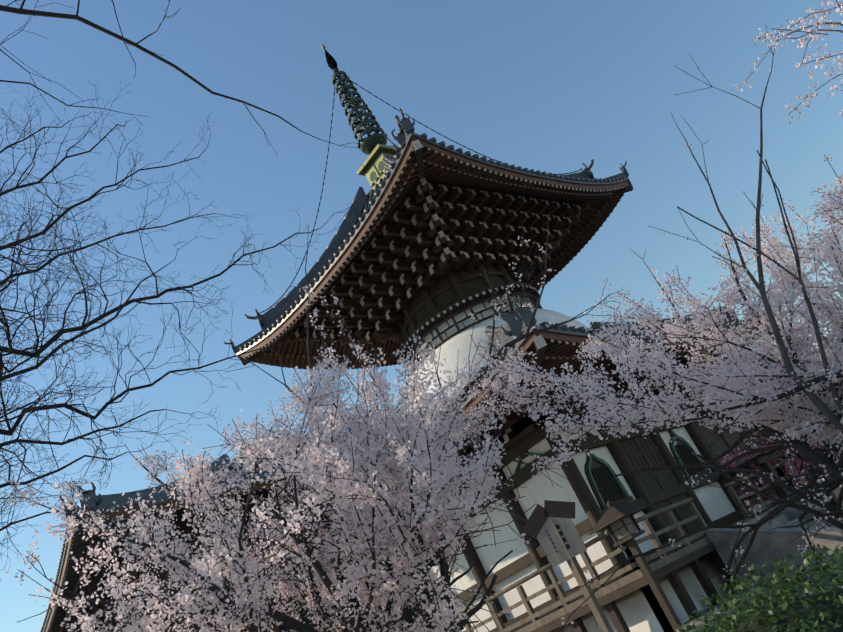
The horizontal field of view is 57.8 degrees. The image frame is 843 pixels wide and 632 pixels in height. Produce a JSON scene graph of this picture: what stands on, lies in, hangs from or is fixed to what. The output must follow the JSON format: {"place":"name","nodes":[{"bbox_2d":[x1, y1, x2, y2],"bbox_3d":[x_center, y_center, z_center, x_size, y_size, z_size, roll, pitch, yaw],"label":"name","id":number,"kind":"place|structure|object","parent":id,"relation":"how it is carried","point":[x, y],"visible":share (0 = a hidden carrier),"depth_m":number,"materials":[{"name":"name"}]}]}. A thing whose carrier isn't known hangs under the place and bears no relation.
{"place":"outdoors","nodes":[
{"label":"outdoors","id":0,"kind":"place"},
{"bbox_2d":[0,0,370,155],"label":"bare branch","id":1,"kind":"object","parent":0,"point":[20,10],"visible":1,"depth_m":7.41,"materials":[{"name":"black plant"}]},
{"bbox_2d":[81,474,424,631],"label":"temple building","id":2,"kind":"structure","parent":0,"point":[182,525],"depth_m":28.44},
{"bbox_2d":[40,432,348,631],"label":"hall roof","id":3,"kind":"structure","parent":2,"relation":"on","point":[56,615],"depth_m":27.58,"materials":[{"name":"grey tile"}]},
{"bbox_2d":[0,211,622,631],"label":"cherry tree","id":4,"kind":"object","parent":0,"point":[344,486],"depth_m":7.64,"materials":[{"name":"pink plant"}]},
{"bbox_2d":[0,0,842,631],"label":"sky","id":5,"kind":"structure","parent":0,"point":[549,86],"materials":[{"name":"blue"}]},
{"bbox_2d":[649,0,842,432],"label":"young cherry tree","id":6,"kind":"object","parent":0,"point":[832,417],"depth_m":7.40,"materials":[{"name":"brown plant"}]},
{"bbox_2d":[701,433,819,508],"bbox_3d":[10.229,4.775,21.138,5.535,3.775,6.064,-1,-34,-44],"label":"pink tree","id":7,"kind":"object","parent":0,"point":[771,462],"depth_m":20.99,"materials":[{"name":"pink plant"}]},
{"bbox_2d":[681,373,841,507],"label":"hall body","id":8,"kind":"structure","parent":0,"point":[726,440],"depth_m":53.47,"materials":[{"name":"brown wood"}]},
{"bbox_2d":[719,342,829,373],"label":"hall roof","id":9,"kind":"structure","parent":8,"relation":"on","point":[761,359],"depth_m":69.27,"materials":[{"name":"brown tile"}]},
{"bbox_2d":[732,0,842,123],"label":"cherry blossoms","id":10,"kind":"object","parent":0,"point":[801,43],"depth_m":6.03,"materials":[{"name":"pink plant"}]},
{"bbox_2d":[801,580,842,594],"bbox_3d":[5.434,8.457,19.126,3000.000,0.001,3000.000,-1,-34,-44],"label":"ground","id":11,"kind":"structure","parent":0,"point":[827,586],"depth_m":14.24,"materials":[{"name":"grey"}]},
{"bbox_2d":[0,77,360,581],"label":"bare tree","id":12,"kind":"object","parent":11,"relation":"on","point":[11,350],"visible":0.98,"depth_m":11.89,"materials":[{"name":"black plant"}]},
{"bbox_2d":[522,500,613,631],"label":"notice board","id":13,"kind":"object","parent":11,"relation":"on","point":[553,529],"visible":1,"depth_m":14.26,"materials":[{"name":"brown wood"}]},
{"bbox_2d":[424,390,807,631],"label":"pagoda","id":14,"kind":"object","parent":11,"relation":"on","point":[530,587],"visible":0.62,"depth_m":17.57,"materials":[{"name":"white wood"}]},
{"bbox_2d":[381,359,692,520],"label":"roof eaves","id":15,"kind":"object","parent":14,"relation":"on","point":[514,422],"visible":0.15,"depth_m":18.38,"materials":[{"name":"brown wood"}]},
{"bbox_2d":[246,292,778,570],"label":"roof","id":16,"kind":"structure","parent":15,"relation":"on","point":[556,347],"depth_m":15.68,"materials":[{"name":"grey tile"}]},
{"bbox_2d":[287,177,588,426],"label":"dome drum brackets","id":17,"kind":"object","parent":16,"relation":"on","point":[428,251],"visible":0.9,"depth_m":21.62,"materials":[{"name":"brown wood"}]},
{"bbox_2d":[223,108,632,369],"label":"roof","id":18,"kind":"structure","parent":17,"relation":"on","point":[418,157],"depth_m":22.11,"materials":[{"name":"brown wood"}]},
{"bbox_2d":[321,44,399,195],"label":"pagoda finial","id":19,"kind":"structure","parent":18,"relation":"on","point":[372,167],"depth_m":25.99,"materials":[{"name":"green metal"}]},
{"bbox_2d":[260,74,581,312],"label":"finial chains","id":20,"kind":"object","parent":18,"relation":"on","point":[366,137],"visible":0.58,"depth_m":25.42,"materials":[{"name":"black metal"}]},
{"bbox_2d":[391,154,842,631],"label":"cherry tree","id":21,"kind":"object","parent":11,"relation":"on","point":[736,384],"depth_m":7.95,"materials":[{"name":"pink plant"}]},
{"bbox_2d":[588,500,684,631],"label":"wooden lantern","id":22,"kind":"object","parent":11,"relation":"on","point":[618,522],"visible":1,"depth_m":13.62,"materials":[{"name":"brown wood"}]},
{"bbox_2d":[675,544,842,631],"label":"azalea shrub","id":23,"kind":"object","parent":11,"relation":"on","point":[740,617],"depth_m":3.86,"materials":[{"name":"green plant"}]},
{"bbox_2d":[705,507,842,598],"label":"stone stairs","id":24,"kind":"structure","parent":11,"relation":"on","point":[772,543],"depth_m":15.63,"materials":[{"name":"grey stone"}]},
{"bbox_2d":[715,441,842,507],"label":"fence and pergola","id":25,"kind":"object","parent":11,"relation":"on","point":[761,460],"visible":0.15,"depth_m":20.21,"materials":[{"name":"brown wood"}]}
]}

